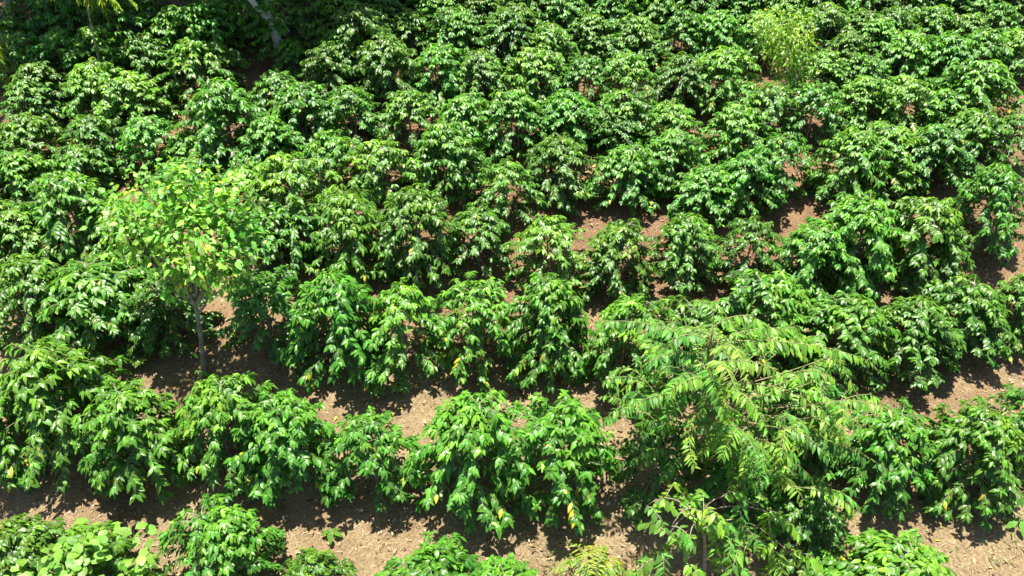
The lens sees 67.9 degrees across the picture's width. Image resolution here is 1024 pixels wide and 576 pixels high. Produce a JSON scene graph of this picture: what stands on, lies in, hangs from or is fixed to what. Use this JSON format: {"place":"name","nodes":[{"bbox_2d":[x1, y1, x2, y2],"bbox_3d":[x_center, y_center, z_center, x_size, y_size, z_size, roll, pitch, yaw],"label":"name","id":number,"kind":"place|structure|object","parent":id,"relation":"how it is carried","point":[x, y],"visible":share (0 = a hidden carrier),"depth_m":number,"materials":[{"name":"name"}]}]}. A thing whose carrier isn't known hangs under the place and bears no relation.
{"place":"outdoors","nodes":[
{"label":"outdoors","id":0,"kind":"place"},
{"bbox_2d":[0,0,1023,575],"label":"ground","id":1,"kind":"structure","parent":0,"point":[162,516],"depth_m":13.10,"materials":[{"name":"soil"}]},
{"bbox_2d":[0,147,65,219],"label":"coffee bush","id":2,"kind":"object","parent":1,"relation":"on","point":[15,168],"visible":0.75,"depth_m":15.13,"materials":[{"name":"green plant"}]},
{"bbox_2d":[0,512,67,575],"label":"coffee bush","id":3,"kind":"object","parent":1,"relation":"on","point":[18,540],"visible":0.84,"depth_m":10.36,"materials":[{"name":"green plant"}]},
{"bbox_2d":[0,203,67,272],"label":"coffee bush","id":4,"kind":"object","parent":1,"relation":"on","point":[13,216],"visible":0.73,"depth_m":14.11,"materials":[{"name":"green plant"}]},
{"bbox_2d":[0,111,70,171],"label":"coffee bush","id":5,"kind":"object","parent":1,"relation":"on","point":[12,128],"visible":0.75,"depth_m":15.76,"materials":[{"name":"green plant"}]},
{"bbox_2d":[0,252,81,352],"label":"coffee bush","id":6,"kind":"object","parent":1,"relation":"on","point":[30,281],"visible":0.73,"depth_m":12.99,"materials":[{"name":"green plant"}]},
{"bbox_2d":[23,0,110,67],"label":"coffee bush","id":7,"kind":"object","parent":1,"relation":"on","point":[67,9],"visible":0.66,"depth_m":18.15,"materials":[{"name":"green plant"}]},
{"bbox_2d":[0,332,136,492],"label":"coffee bush","id":8,"kind":"object","parent":1,"relation":"on","point":[72,380],"visible":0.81,"depth_m":11.51,"materials":[{"name":"green plant"}]},
{"bbox_2d":[17,171,134,278],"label":"coffee bush","id":9,"kind":"object","parent":1,"relation":"on","point":[72,190],"visible":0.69,"depth_m":13.93,"materials":[{"name":"green plant"}]},
{"bbox_2d":[1,517,157,575],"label":"round leaved plant","id":10,"kind":"object","parent":1,"relation":"on","point":[79,560],"visible":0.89,"depth_m":10.08,"materials":[{"name":"green plant"}]},
{"bbox_2d":[51,114,141,181],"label":"coffee bush","id":11,"kind":"object","parent":1,"relation":"on","point":[92,127],"visible":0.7,"depth_m":15.74,"materials":[{"name":"green plant"}]},
{"bbox_2d":[28,250,167,367],"bbox_3d":[-7.312,0.223,13.451,2.230,1.743,2.410,-14,36,-17],"label":"coffee bush","id":12,"kind":"object","parent":1,"relation":"on","point":[95,300],"visible":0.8,"depth_m":12.89,"materials":[{"name":"green plant"}]},
{"bbox_2d":[59,57,143,124],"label":"coffee bush","id":13,"kind":"object","parent":1,"relation":"on","point":[92,78],"visible":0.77,"depth_m":16.85,"materials":[{"name":"green plant"}]},
{"bbox_2d":[43,520,164,575],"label":"coffee bush","id":14,"kind":"object","parent":1,"relation":"on","point":[115,563],"visible":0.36,"depth_m":10.41,"materials":[{"name":"green plant"}]},
{"bbox_2d":[60,23,153,94],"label":"coffee bush","id":15,"kind":"object","parent":1,"relation":"on","point":[102,35],"visible":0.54,"depth_m":17.47,"materials":[{"name":"green plant"}]},
{"bbox_2d":[71,376,199,505],"bbox_3d":[-5.843,2.269,11.712,1.736,1.894,1.903,-6,35,-8],"label":"coffee bush","id":16,"kind":"object","parent":1,"relation":"on","point":[120,405],"visible":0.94,"depth_m":11.31,"materials":[{"name":"green plant"}]},
{"bbox_2d":[91,70,181,140],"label":"coffee bush","id":17,"kind":"object","parent":1,"relation":"on","point":[133,82],"visible":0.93,"depth_m":16.73,"materials":[{"name":"green plant"}]},
{"bbox_2d":[103,32,183,101],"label":"coffee bush","id":18,"kind":"object","parent":1,"relation":"on","point":[148,50],"visible":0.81,"depth_m":17.42,"materials":[{"name":"green plant"}]},
{"bbox_2d":[111,114,184,178],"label":"coffee bush","id":19,"kind":"object","parent":1,"relation":"on","point":[137,126],"visible":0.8,"depth_m":15.74,"materials":[{"name":"green plant"}]},
{"bbox_2d":[113,265,222,365],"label":"coffee bush","id":20,"kind":"object","parent":1,"relation":"on","point":[151,308],"visible":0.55,"depth_m":13.01,"materials":[{"name":"green plant"}]},
{"bbox_2d":[78,152,277,371],"bbox_3d":[-5.077,-0.070,12.000,2.788,4.202,2.347,0,35,0],"label":"pale tree","id":21,"kind":"object","parent":1,"relation":"on","point":[200,195],"visible":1,"depth_m":11.34,"materials":[{"name":"green plant"}]},
{"bbox_2d":[153,38,243,109],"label":"coffee bush","id":22,"kind":"object","parent":1,"relation":"on","point":[192,46],"visible":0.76,"depth_m":17.15,"materials":[{"name":"green plant"}]},
{"bbox_2d":[156,493,286,575],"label":"coffee bush","id":23,"kind":"object","parent":1,"relation":"on","point":[231,535],"visible":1,"depth_m":10.41,"materials":[{"name":"green plant"}]},
{"bbox_2d":[165,77,283,179],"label":"coffee bush","id":24,"kind":"object","parent":1,"relation":"on","point":[209,123],"visible":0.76,"depth_m":15.66,"materials":[{"name":"green plant"}]},
{"bbox_2d":[166,370,283,502],"bbox_3d":[-4.429,2.185,11.699,1.860,1.866,1.848,-16,38,-22],"label":"coffee bush","id":25,"kind":"object","parent":1,"relation":"on","point":[205,407],"visible":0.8,"depth_m":11.36,"materials":[{"name":"green plant"}]},
{"bbox_2d":[213,265,318,365],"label":"coffee bush","id":26,"kind":"object","parent":1,"relation":"on","point":[262,288],"visible":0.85,"depth_m":12.92,"materials":[{"name":"green plant"}]},
{"bbox_2d":[229,113,307,176],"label":"coffee bush","id":27,"kind":"object","parent":1,"relation":"on","point":[268,130],"visible":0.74,"depth_m":15.77,"materials":[{"name":"green plant"}]},
{"bbox_2d":[241,0,320,63],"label":"coffee bush","id":28,"kind":"object","parent":1,"relation":"on","point":[280,20],"visible":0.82,"depth_m":18.32,"materials":[{"name":"green plant"}]},
{"bbox_2d":[231,200,333,290],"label":"coffee bush","id":29,"kind":"object","parent":1,"relation":"on","point":[294,244],"visible":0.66,"depth_m":13.96,"materials":[{"name":"green plant"}]},
{"bbox_2d":[223,388,350,510],"bbox_3d":[-3.532,2.321,11.586,1.954,1.750,1.700,31,43,34],"label":"coffee bush","id":30,"kind":"object","parent":1,"relation":"on","point":[284,416],"visible":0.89,"depth_m":11.21,"materials":[{"name":"green plant"}]},
{"bbox_2d":[241,150,346,249],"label":"coffee bush","id":31,"kind":"object","parent":1,"relation":"on","point":[290,175],"visible":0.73,"depth_m":14.38,"materials":[{"name":"green plant"}]},
{"bbox_2d":[259,81,343,155],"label":"coffee bush","id":32,"kind":"object","parent":1,"relation":"on","point":[295,96],"visible":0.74,"depth_m":16.40,"materials":[{"name":"green plant"}]},
{"bbox_2d":[297,40,362,98],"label":"coffee bush","id":33,"kind":"object","parent":1,"relation":"on","point":[324,50],"visible":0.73,"depth_m":17.43,"materials":[{"name":"green plant"}]},
{"bbox_2d":[279,268,388,395],"bbox_3d":[-2.974,0.622,12.973,1.996,2.019,2.063,9,36,7],"label":"coffee bush","id":34,"kind":"object","parent":1,"relation":"on","point":[331,298],"visible":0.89,"depth_m":12.57,"materials":[{"name":"green plant"}]},
{"bbox_2d":[301,184,391,291],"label":"coffee bush","id":35,"kind":"object","parent":1,"relation":"on","point":[351,228],"visible":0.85,"depth_m":13.75,"materials":[{"name":"green plant"}]},
{"bbox_2d":[316,84,390,153],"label":"coffee bush","id":36,"kind":"object","parent":1,"relation":"on","point":[361,103],"visible":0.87,"depth_m":16.36,"materials":[{"name":"green plant"}]},
{"bbox_2d":[318,2,394,79],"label":"coffee bush","id":37,"kind":"object","parent":1,"relation":"on","point":[355,12],"visible":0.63,"depth_m":17.79,"materials":[{"name":"green plant"}]},
{"bbox_2d":[313,406,422,512],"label":"coffee bush","id":38,"kind":"object","parent":1,"relation":"on","point":[355,437],"visible":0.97,"depth_m":11.33,"materials":[{"name":"green plant"}]},
{"bbox_2d":[337,137,427,211],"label":"coffee bush","id":39,"kind":"object","parent":1,"relation":"on","point":[390,157],"visible":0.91,"depth_m":15.18,"materials":[{"name":"green plant"}]},
{"bbox_2d":[344,33,424,102],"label":"coffee bush","id":40,"kind":"object","parent":1,"relation":"on","point":[383,48],"visible":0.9,"depth_m":17.23,"materials":[{"name":"green plant"}]},
{"bbox_2d":[350,277,455,393],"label":"coffee bush","id":41,"kind":"object","parent":1,"relation":"on","point":[416,304],"visible":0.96,"depth_m":12.52,"materials":[{"name":"green plant"}]},
{"bbox_2d":[373,90,445,151],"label":"coffee bush","id":42,"kind":"object","parent":1,"relation":"on","point":[397,103],"visible":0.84,"depth_m":16.29,"materials":[{"name":"green plant"}]},
{"bbox_2d":[360,183,462,289],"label":"coffee bush","id":43,"kind":"object","parent":1,"relation":"on","point":[425,203],"visible":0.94,"depth_m":13.73,"materials":[{"name":"green plant"}]},
{"bbox_2d":[374,531,491,575],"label":"coffee bush","id":44,"kind":"object","parent":1,"relation":"on","point":[442,552],"visible":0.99,"depth_m":9.90,"materials":[{"name":"green plant"}]},
{"bbox_2d":[406,43,470,107],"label":"coffee bush","id":45,"kind":"object","parent":1,"relation":"on","point":[439,55],"visible":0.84,"depth_m":17.37,"materials":[{"name":"green plant"}]},
{"bbox_2d":[404,115,495,210],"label":"coffee bush","id":46,"kind":"object","parent":1,"relation":"on","point":[454,159],"visible":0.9,"depth_m":15.36,"materials":[{"name":"green plant"}]},
{"bbox_2d":[400,388,536,539],"bbox_3d":[-0.570,2.425,11.481,2.107,2.090,2.075,7,32,8],"label":"coffee bush","id":47,"kind":"object","parent":1,"relation":"on","point":[453,435],"visible":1,"depth_m":11.03,"materials":[{"name":"green plant"}]},
{"bbox_2d":[440,203,514,280],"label":"coffee bush","id":48,"kind":"object","parent":1,"relation":"on","point":[470,226],"visible":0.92,"depth_m":14.23,"materials":[{"name":"green plant"}]},
{"bbox_2d":[424,271,536,392],"bbox_3d":[-0.577,0.554,13.077,1.815,1.765,1.726,-17,38,-22],"label":"coffee bush","id":49,"kind":"object","parent":1,"relation":"on","point":[472,294],"visible":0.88,"depth_m":12.67,"materials":[{"name":"green plant"}]},
{"bbox_2d":[452,48,514,108],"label":"coffee bush","id":50,"kind":"object","parent":1,"relation":"on","point":[479,59],"visible":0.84,"depth_m":17.24,"materials":[{"name":"green plant"}]},
{"bbox_2d":[466,156,545,234],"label":"coffee bush","id":51,"kind":"object","parent":1,"relation":"on","point":[501,182],"visible":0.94,"depth_m":14.91,"materials":[{"name":"green plant"}]},
{"bbox_2d":[475,7,540,67],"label":"coffee bush","id":52,"kind":"object","parent":1,"relation":"on","point":[497,25],"visible":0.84,"depth_m":18.01,"materials":[{"name":"green plant"}]},
{"bbox_2d":[0,22,1023,575],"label":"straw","id":53,"kind":"object","parent":1,"relation":"on","point":[520,398],"visible":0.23,"depth_m":11.96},
{"bbox_2d":[0,35,1023,575],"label":"soil clods","id":54,"kind":"object","parent":1,"relation":"on","point":[422,519],"visible":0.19,"depth_m":12.55,"materials":[{"name":"brown soil"}]},
{"bbox_2d":[478,89,553,161],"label":"coffee bush","id":55,"kind":"object","parent":1,"relation":"on","point":[510,100],"visible":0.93,"depth_m":16.17,"materials":[{"name":"green plant"}]},
{"bbox_2d":[498,43,584,116],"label":"coffee bush","id":56,"kind":"object","parent":1,"relation":"on","point":[528,75],"visible":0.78,"depth_m":17.10,"materials":[{"name":"green plant"}]},
{"bbox_2d":[499,213,587,288],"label":"coffee bush","id":57,"kind":"object","parent":1,"relation":"on","point":[561,238],"visible":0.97,"depth_m":13.89,"materials":[{"name":"green plant"}]},
{"bbox_2d":[497,272,592,393],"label":"coffee bush","id":58,"kind":"object","parent":1,"relation":"on","point":[548,299],"visible":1,"depth_m":12.69,"materials":[{"name":"green plant"}]},
{"bbox_2d":[489,389,622,535],"bbox_3d":[0.686,2.424,11.551,1.917,1.938,1.978,16,38,22],"label":"coffee bush","id":59,"kind":"object","parent":1,"relation":"on","point":[572,423],"visible":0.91,"depth_m":11.08,"materials":[{"name":"green plant"}]},
{"bbox_2d":[519,132,598,215],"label":"coffee bush","id":60,"kind":"object","parent":1,"relation":"on","point":[556,150],"visible":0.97,"depth_m":15.23,"materials":[{"name":"green plant"}]},
{"bbox_2d":[532,88,603,151],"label":"coffee bush","id":61,"kind":"object","parent":1,"relation":"on","point":[573,114],"visible":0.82,"depth_m":16.28,"materials":[{"name":"green plant"}]},
{"bbox_2d":[573,218,659,306],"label":"coffee bush","id":62,"kind":"object","parent":1,"relation":"on","point":[622,237],"visible":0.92,"depth_m":13.84,"materials":[{"name":"green plant"}]},
{"bbox_2d":[585,88,659,152],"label":"coffee bush","id":63,"kind":"object","parent":1,"relation":"on","point":[633,103],"visible":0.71,"depth_m":16.27,"materials":[{"name":"green plant"}]},
{"bbox_2d":[592,50,657,110],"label":"coffee bush","id":64,"kind":"object","parent":1,"relation":"on","point":[636,65],"visible":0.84,"depth_m":17.03,"materials":[{"name":"green plant"}]},
{"bbox_2d":[573,293,679,404],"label":"coffee bush","id":65,"kind":"object","parent":1,"relation":"on","point":[623,308],"visible":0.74,"depth_m":12.43,"materials":[{"name":"green plant"}]},
{"bbox_2d":[585,142,669,216],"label":"coffee bush","id":66,"kind":"object","parent":1,"relation":"on","point":[630,157],"visible":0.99,"depth_m":15.24,"materials":[{"name":"green plant"}]},
{"bbox_2d":[608,402,711,529],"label":"coffee bush","id":67,"kind":"object","parent":1,"relation":"on","point":[631,447],"visible":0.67,"depth_m":11.24,"materials":[{"name":"green plant"}]},
{"bbox_2d":[634,129,711,199],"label":"coffee bush","id":68,"kind":"object","parent":1,"relation":"on","point":[671,152],"visible":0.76,"depth_m":15.33,"materials":[{"name":"green plant"}]},
{"bbox_2d":[648,51,713,113],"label":"coffee bush","id":69,"kind":"object","parent":1,"relation":"on","point":[677,63],"visible":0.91,"depth_m":17.08,"materials":[{"name":"green plant"}]},
{"bbox_2d":[647,212,727,299],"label":"coffee bush","id":70,"kind":"object","parent":1,"relation":"on","point":[685,234],"visible":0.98,"depth_m":13.94,"materials":[{"name":"green plant"}]},
{"bbox_2d":[641,294,755,400],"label":"coffee bush","id":71,"kind":"object","parent":1,"relation":"on","point":[696,316],"visible":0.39,"depth_m":12.62,"materials":[{"name":"green plant"}]},
{"bbox_2d":[666,164,746,227],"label":"coffee bush","id":72,"kind":"object","parent":1,"relation":"on","point":[703,178],"visible":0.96,"depth_m":14.93,"materials":[{"name":"green plant"}]},
{"bbox_2d":[681,8,752,63],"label":"coffee bush","id":73,"kind":"object","parent":1,"relation":"on","point":[716,27],"visible":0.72,"depth_m":18.18,"materials":[{"name":"green plant"}]},
{"bbox_2d":[623,482,822,575],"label":"pinnate sapling","id":74,"kind":"object","parent":1,"relation":"on","point":[703,516],"visible":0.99,"depth_m":10.13,"materials":[{"name":"green plant"}]},
{"bbox_2d":[684,45,762,115],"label":"coffee bush","id":75,"kind":"object","parent":1,"relation":"on","point":[726,61],"visible":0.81,"depth_m":17.10,"materials":[{"name":"green plant"}]},
{"bbox_2d":[680,440,778,544],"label":"coffee bush","id":76,"kind":"object","parent":1,"relation":"on","point":[712,483],"visible":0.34,"depth_m":11.04,"materials":[{"name":"green plant"}]},
{"bbox_2d":[697,99,780,171],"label":"coffee bush","id":77,"kind":"object","parent":1,"relation":"on","point":[739,118],"visible":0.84,"depth_m":15.86,"materials":[{"name":"green plant"}]},
{"bbox_2d":[703,149,784,221],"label":"coffee bush","id":78,"kind":"object","parent":1,"relation":"on","point":[743,175],"visible":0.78,"depth_m":15.17,"materials":[{"name":"green plant"}]},
{"bbox_2d":[595,301,898,518],"bbox_3d":[3.138,1.774,11.013,4.139,3.779,3.542,0,35,0],"label":"pinnate tree","id":79,"kind":"object","parent":1,"relation":"on","point":[726,431],"visible":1,"depth_m":10.20,"materials":[{"name":"green plant"}]},
{"bbox_2d":[715,215,783,290],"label":"coffee bush","id":80,"kind":"object","parent":1,"relation":"on","point":[750,236],"visible":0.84,"depth_m":13.88,"materials":[{"name":"green plant"}]},
{"bbox_2d":[711,268,818,374],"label":"coffee bush","id":81,"kind":"object","parent":1,"relation":"on","point":[744,296],"visible":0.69,"depth_m":12.81,"materials":[{"name":"green plant"}]},
{"bbox_2d":[741,132,819,208],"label":"coffee bush","id":82,"kind":"object","parent":1,"relation":"on","point":[778,141],"visible":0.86,"depth_m":15.20,"materials":[{"name":"green plant"}]},
{"bbox_2d":[750,0,821,97],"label":"feathery tree","id":83,"kind":"object","parent":1,"relation":"on","point":[792,80],"visible":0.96,"depth_m":16.92,"materials":[{"name":"green plant"}]},
{"bbox_2d":[738,370,851,480],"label":"coffee bush","id":84,"kind":"object","parent":1,"relation":"on","point":[813,465],"visible":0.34,"depth_m":11.65,"materials":[{"name":"green plant"}]},
{"bbox_2d":[742,464,853,575],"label":"coffee bush","id":85,"kind":"object","parent":1,"relation":"on","point":[813,512],"visible":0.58,"depth_m":10.90,"materials":[{"name":"green plant"}]},
{"bbox_2d":[772,80,847,143],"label":"coffee bush","id":86,"kind":"object","parent":1,"relation":"on","point":[812,91],"visible":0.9,"depth_m":16.36,"materials":[{"name":"green plant"}]},
{"bbox_2d":[761,220,859,311],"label":"coffee bush","id":87,"kind":"object","parent":1,"relation":"on","point":[807,249],"visible":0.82,"depth_m":13.72,"materials":[{"name":"green plant"}]},
{"bbox_2d":[785,290,900,393],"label":"coffee bush","id":88,"kind":"object","parent":1,"relation":"on","point":[852,332],"visible":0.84,"depth_m":12.67,"materials":[{"name":"green plant"}]},
{"bbox_2d":[796,190,904,302],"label":"coffee bush","id":89,"kind":"object","parent":1,"relation":"on","point":[873,213],"visible":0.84,"depth_m":13.69,"materials":[{"name":"green plant"}]},
{"bbox_2d":[803,126,897,205],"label":"coffee bush","id":90,"kind":"object","parent":1,"relation":"on","point":[854,148],"visible":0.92,"depth_m":15.10,"materials":[{"name":"green plant"}]},
{"bbox_2d":[823,75,906,131],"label":"coffee bush","id":91,"kind":"object","parent":1,"relation":"on","point":[865,95],"visible":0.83,"depth_m":16.63,"materials":[{"name":"green plant"}]},
{"bbox_2d":[834,120,928,204],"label":"coffee bush","id":92,"kind":"object","parent":1,"relation":"on","point":[895,139],"visible":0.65,"depth_m":15.33,"materials":[{"name":"green plant"}]},
{"bbox_2d":[831,396,939,520],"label":"coffee bush","id":93,"kind":"object","parent":1,"relation":"on","point":[885,434],"visible":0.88,"depth_m":11.24,"materials":[{"name":"green plant"}]},
{"bbox_2d":[819,527,956,575],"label":"coffee bush","id":94,"kind":"object","parent":1,"relation":"on","point":[904,554],"visible":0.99,"depth_m":10.22,"materials":[{"name":"green plant"}]},
{"bbox_2d":[855,75,943,135],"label":"coffee bush","id":95,"kind":"object","parent":1,"relation":"on","point":[904,86],"visible":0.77,"depth_m":16.57,"materials":[{"name":"green plant"}]},
{"bbox_2d":[872,28,948,89],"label":"coffee bush","id":96,"kind":"object","parent":1,"relation":"on","point":[915,65],"visible":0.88,"depth_m":17.66,"materials":[{"name":"green plant"}]},
{"bbox_2d":[854,196,973,301],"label":"coffee bush","id":97,"kind":"object","parent":1,"relation":"on","point":[929,210],"visible":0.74,"depth_m":13.89,"materials":[{"name":"green plant"}]},
{"bbox_2d":[862,295,966,396],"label":"coffee bush","id":98,"kind":"object","parent":1,"relation":"on","point":[921,312],"visible":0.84,"depth_m":12.74,"materials":[{"name":"green plant"}]},
{"bbox_2d":[892,123,976,193],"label":"coffee bush","id":99,"kind":"object","parent":1,"relation":"on","point":[943,136],"visible":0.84,"depth_m":15.38,"materials":[{"name":"green plant"}]},
{"bbox_2d":[901,274,1017,372],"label":"coffee bush","id":100,"kind":"object","parent":1,"relation":"on","point":[971,291],"visible":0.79,"depth_m":13.00,"materials":[{"name":"green plant"}]},
{"bbox_2d":[911,395,1023,532],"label":"coffee bush","id":101,"kind":"object","parent":1,"relation":"on","point":[997,438],"visible":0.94,"depth_m":11.21,"materials":[{"name":"green plant"}]},
{"bbox_2d":[921,59,1023,139],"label":"coffee bush","id":102,"kind":"object","parent":1,"relation":"on","point":[976,76],"visible":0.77,"depth_m":16.54,"materials":[{"name":"green plant"}]},
{"bbox_2d":[929,108,1017,179],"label":"coffee bush","id":103,"kind":"object","parent":1,"relation":"on","point":[984,129],"visible":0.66,"depth_m":15.60,"materials":[{"name":"green plant"}]},
{"bbox_2d":[942,162,1023,270],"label":"coffee bush","id":104,"kind":"object","parent":1,"relation":"on","point":[999,204],"visible":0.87,"depth_m":14.32,"materials":[{"name":"green plant"}]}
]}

